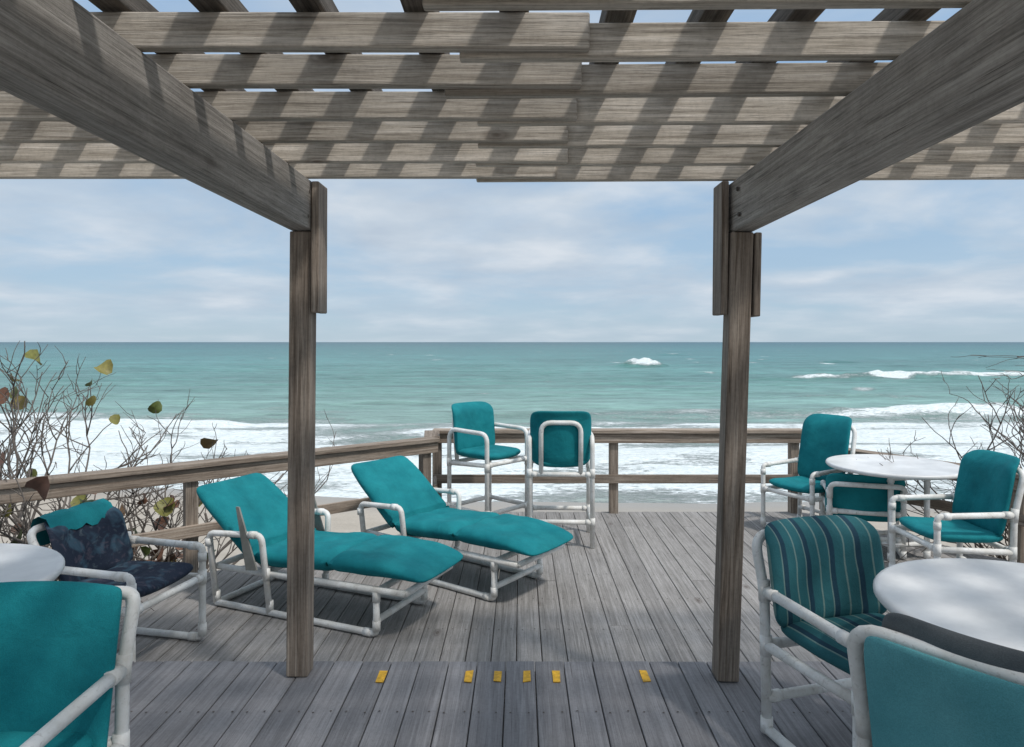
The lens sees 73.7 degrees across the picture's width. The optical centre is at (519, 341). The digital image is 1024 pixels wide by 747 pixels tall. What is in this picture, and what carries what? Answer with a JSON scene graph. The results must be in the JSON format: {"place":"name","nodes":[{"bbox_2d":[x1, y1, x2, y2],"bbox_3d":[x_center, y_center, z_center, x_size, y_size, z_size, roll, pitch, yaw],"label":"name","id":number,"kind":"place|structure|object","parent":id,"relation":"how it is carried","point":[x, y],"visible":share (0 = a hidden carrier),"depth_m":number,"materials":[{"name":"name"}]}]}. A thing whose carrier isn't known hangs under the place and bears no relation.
{"place":"outdoors","nodes":[
{"label":"outdoors","id":0,"kind":"place"},
{"bbox_2d":[0,479,1007,746],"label":"beach ground","id":1,"kind":"structure","parent":0,"point":[348,521],"depth_m":18.23,"materials":[{"name":"beige sand"}]},
{"bbox_2d":[0,498,134,579],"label":"sea grape shrub","id":2,"kind":"object","parent":1,"relation":"on","point":[19,535],"visible":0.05,"depth_m":5.05,"materials":[{"name":"brown plant"}]},
{"bbox_2d":[0,437,153,610],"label":"sea grape shrub","id":3,"kind":"object","parent":1,"relation":"on","point":[40,486],"visible":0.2,"depth_m":4.32,"materials":[{"name":"brown plant"}]},
{"bbox_2d":[0,356,194,546],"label":"sea grape shrub","id":4,"kind":"object","parent":1,"relation":"on","point":[105,367],"visible":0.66,"depth_m":6.40,"materials":[{"name":"brown plant"}]},
{"bbox_2d":[0,346,202,543],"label":"sea grape shrub","id":5,"kind":"object","parent":1,"relation":"on","point":[33,354],"visible":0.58,"depth_m":6.03,"materials":[{"name":"brown plant"}]},
{"bbox_2d":[0,341,221,580],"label":"sea grape shrub","id":6,"kind":"object","parent":1,"relation":"on","point":[16,519],"visible":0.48,"depth_m":5.25,"materials":[{"name":"brown plant"}]},
{"bbox_2d":[46,492,182,578],"bbox_3d":[-3.088,1.892,5.390,1.346,1.346,1.261,0,0,0],"label":"sea grape shrub","id":7,"kind":"object","parent":1,"relation":"on","point":[148,551],"visible":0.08,"depth_m":5.82,"materials":[{"name":"brown plant"}]},
{"bbox_2d":[121,391,335,571],"bbox_3d":[-2.709,1.506,6.203,1.568,2.143,1.824,0,0,14],"label":"sea grape shrub","id":8,"kind":"object","parent":1,"relation":"on","point":[205,443],"visible":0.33,"depth_m":6.19,"materials":[{"name":"brown plant"}]},
{"bbox_2d":[108,661,851,746],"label":"deck","id":9,"kind":"structure","parent":1,"relation":"on","point":[321,704],"depth_m":3.00,"materials":[{"name":"grey wood"}]},
{"bbox_2d":[0,543,64,581],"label":"patio table","id":10,"kind":"object","parent":9,"relation":"on","point":[23,562],"visible":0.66,"depth_m":2.63,"materials":[{"name":"plastic"}]},
{"bbox_2d":[0,581,140,746],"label":"patio chair","id":11,"kind":"object","parent":9,"relation":"on","point":[65,668],"visible":1,"depth_m":2.06,"materials":[{"name":"teal fabric"}]},
{"bbox_2d":[375,671,387,682],"bbox_3d":[-0.661,1.596,3.259,0.040,0.003,0.111,0,0,0],"label":"yellow tape strip","id":12,"kind":"object","parent":9,"relation":"on","point":[381,676],"visible":1,"depth_m":3.25,"materials":[{"name":"yellow plastic"}]},
{"bbox_2d":[464,670,473,681],"bbox_3d":[-0.245,1.596,3.261,0.038,0.003,0.116,0,0,0],"label":"yellow tape strip","id":13,"kind":"object","parent":9,"relation":"on","point":[468,676],"visible":1,"depth_m":3.25,"materials":[{"name":"yellow plastic"}]},
{"bbox_2d":[493,671,501,681],"bbox_3d":[-0.106,1.596,3.260,0.038,0.003,0.102,0,0,0],"label":"yellow tape strip","id":14,"kind":"object","parent":9,"relation":"on","point":[497,676],"visible":1,"depth_m":3.26,"materials":[{"name":"yellow plastic"}]},
{"bbox_2d":[0,0,1023,681],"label":"pergola","id":15,"kind":"object","parent":9,"relation":"on","point":[520,90],"visible":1,"depth_m":2.12,"materials":[{"name":"wood"}]},
{"bbox_2d":[473,671,567,698],"bbox_3d":[0.000,1.700,3.385,9.000,0.125,0.030,0,0,0],"label":"joist","id":16,"kind":"object","parent":9,"relation":"attached to","point":[505,684],"depth_m":3.37,"materials":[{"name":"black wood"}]},
{"bbox_2d":[523,670,530,681],"bbox_3d":[0.032,1.596,3.260,0.037,0.003,0.111,0,0,0],"label":"yellow tape strip","id":17,"kind":"object","parent":9,"relation":"on","point":[526,676],"visible":1,"depth_m":3.25,"materials":[{"name":"yellow plastic"}]},
{"bbox_2d":[552,670,559,682],"bbox_3d":[0.174,1.596,3.259,0.038,0.003,0.112,0,0,0],"label":"yellow tape strip","id":18,"kind":"object","parent":9,"relation":"on","point":[556,675],"visible":1,"depth_m":3.26,"materials":[{"name":"yellow plastic"}]},
{"bbox_2d":[639,670,650,681],"bbox_3d":[0.598,1.596,3.263,0.038,0.003,0.113,0,0,0],"label":"yellow tape strip","id":19,"kind":"object","parent":9,"relation":"on","point":[644,675],"visible":1,"depth_m":3.25,"materials":[{"name":"yellow plastic"}]},
{"bbox_2d":[752,515,886,746],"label":"patio chair","id":20,"kind":"object","parent":9,"relation":"on","point":[824,570],"visible":0.63,"depth_m":2.80,"materials":[{"name":"teal fabric"}]},
{"bbox_2d":[847,613,1023,746],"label":"patio chair","id":21,"kind":"object","parent":9,"relation":"on","point":[916,682],"visible":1,"depth_m":1.55,"materials":[{"name":"teal fabric"}]},
{"bbox_2d":[873,558,1023,650],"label":"patio table","id":22,"kind":"object","parent":9,"relation":"on","point":[981,599],"visible":0.73,"depth_m":2.31,"materials":[{"name":"plastic"}]},
{"bbox_2d":[117,512,1007,708],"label":"deck","id":23,"kind":"structure","parent":1,"relation":"on","point":[635,586],"depth_m":4.50,"materials":[{"name":"grey wood"}]},
{"bbox_2d":[27,498,206,661],"bbox_3d":[-2.270,1.353,3.839,0.733,0.834,0.599,0,0,12],"label":"patio chair","id":24,"kind":"object","parent":23,"relation":"on","point":[92,542],"visible":0.69,"depth_m":3.88,"materials":[{"name":"blue fabric"}]},
{"bbox_2d":[0,436,439,572],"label":"deck railing","id":25,"kind":"object","parent":23,"relation":"on","point":[189,475],"visible":0.64,"depth_m":5.10,"materials":[{"name":"wood"}]},
{"bbox_2d":[424,430,439,486],"bbox_3d":[-0.870,1.177,6.747,0.150,0.553,0.459,0,0,-8],"label":"deck railing","id":26,"kind":"object","parent":25,"relation":"attached to","point":[432,433],"visible":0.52,"depth_m":6.72,"materials":[{"name":"wood"}]},
{"bbox_2d":[196,473,462,636],"bbox_3d":[-1.288,1.377,4.567,1.795,0.787,0.709,0,0,23],"label":"chaise lounge","id":27,"kind":"object","parent":23,"relation":"on","point":[248,512],"visible":0.93,"depth_m":4.44,"materials":[{"name":"teal fabric"}]},
{"bbox_2d":[351,455,572,600],"bbox_3d":[-0.485,1.377,5.210,1.795,0.787,0.709,0,0,36],"label":"chaise lounge","id":28,"kind":"object","parent":23,"relation":"on","point":[403,495],"visible":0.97,"depth_m":5.09,"materials":[{"name":"teal fabric"}]},
{"bbox_2d":[447,401,527,516],"bbox_3d":[-0.318,1.178,6.486,0.597,1.180,0.589,0,0,42],"label":"bar chair","id":29,"kind":"object","parent":23,"relation":"on","point":[474,425],"visible":0.94,"depth_m":6.46,"materials":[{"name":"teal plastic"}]},
{"bbox_2d":[496,579,558,602],"bbox_3d":[0.775,1.900,5.200,6.537,0.180,0.040,0,0,0],"label":"deck joist","id":30,"kind":"object","parent":23,"relation":"attached to","point":[517,591],"depth_m":5.18,"materials":[{"name":"grey wood"}]},
{"bbox_2d":[491,635,565,660],"bbox_3d":[0.479,1.900,4.200,8.398,0.180,0.040,0,0,0],"label":"deck joist","id":31,"kind":"object","parent":23,"relation":"attached to","point":[516,647],"depth_m":4.18,"materials":[{"name":"grey wood"}]},
{"bbox_2d":[527,411,594,548],"bbox_3d":[0.359,1.178,6.096,0.589,1.180,0.598,0,0,2],"label":"bar chair","id":32,"kind":"object","parent":23,"relation":"on","point":[560,439],"visible":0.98,"depth_m":5.85,"materials":[{"name":"teal fabric"}]},
{"bbox_2d":[432,428,801,513],"bbox_3d":[1.012,1.339,7.060,3.835,0.875,0.150,0,0,0],"label":"deck railing","id":33,"kind":"object","parent":23,"relation":"on","point":[614,437],"visible":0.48,"depth_m":7.01,"materials":[{"name":"wood"}]},
{"bbox_2d":[760,413,856,526],"bbox_3d":[2.720,1.234,6.392,0.684,1.072,0.599,0,0,-28],"label":"patio chair","id":34,"kind":"object","parent":23,"relation":"on","point":[824,437],"visible":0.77,"depth_m":6.46,"materials":[{"name":"teal fabric"}]},
{"bbox_2d":[820,473,907,558],"bbox_3d":[2.917,1.427,5.831,0.600,0.687,0.630,0,0,18],"label":"patio chair","id":35,"kind":"object","parent":23,"relation":"on","point":[864,497],"visible":0.77,"depth_m":5.60,"materials":[{"name":"teal fabric"}]},
{"bbox_2d":[826,454,959,560],"bbox_3d":[3.130,1.395,5.720,1.040,0.747,1.040,0,0,-11],"label":"patio table","id":36,"kind":"object","parent":23,"relation":"on","point":[899,468],"visible":0.78,"depth_m":5.57,"materials":[{"name":"plastic"}]},
{"bbox_2d":[819,448,1023,562],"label":"deck railing","id":37,"kind":"object","parent":23,"relation":"on","point":[942,505],"visible":0.03,"depth_m":5.48,"materials":[{"name":"wood"}]},
{"bbox_2d":[889,449,1023,565],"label":"patio chair","id":38,"kind":"object","parent":23,"relation":"on","point":[981,497],"visible":0.94,"depth_m":4.74,"materials":[{"name":"teal fabric"}]},
{"bbox_2d":[842,365,1023,563],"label":"sea grape shrub","id":39,"kind":"object","parent":1,"relation":"on","point":[1004,537],"visible":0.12,"depth_m":6.01,"materials":[{"name":"brown plant"}]},
{"bbox_2d":[877,370,1023,559],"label":"sea grape shrub","id":40,"kind":"object","parent":1,"relation":"on","point":[993,438],"visible":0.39,"depth_m":5.87,"materials":[{"name":"brown plant"}]},
{"bbox_2d":[922,385,1023,556],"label":"sea grape shrub","id":41,"kind":"object","parent":1,"relation":"on","point":[1006,443],"visible":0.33,"depth_m":6.15,"materials":[{"name":"brown plant"}]},
{"bbox_2d":[953,355,1023,483],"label":"sea grape shrub","id":42,"kind":"object","parent":1,"relation":"on","point":[1004,392],"visible":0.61,"depth_m":6.40,"materials":[{"name":"brown plant"}]},
{"bbox_2d":[0,342,1023,503],"bbox_3d":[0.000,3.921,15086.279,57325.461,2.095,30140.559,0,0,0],"label":"sea water","id":43,"kind":"structure","parent":0,"point":[882,395],"depth_m":56.87,"materials":[{"name":"teal liquid"}]},
{"bbox_2d":[0,0,1023,341],"label":"sky","id":44,"kind":"structure","parent":0,"point":[82,260],"materials":[{"name":"blue"}]}
]}

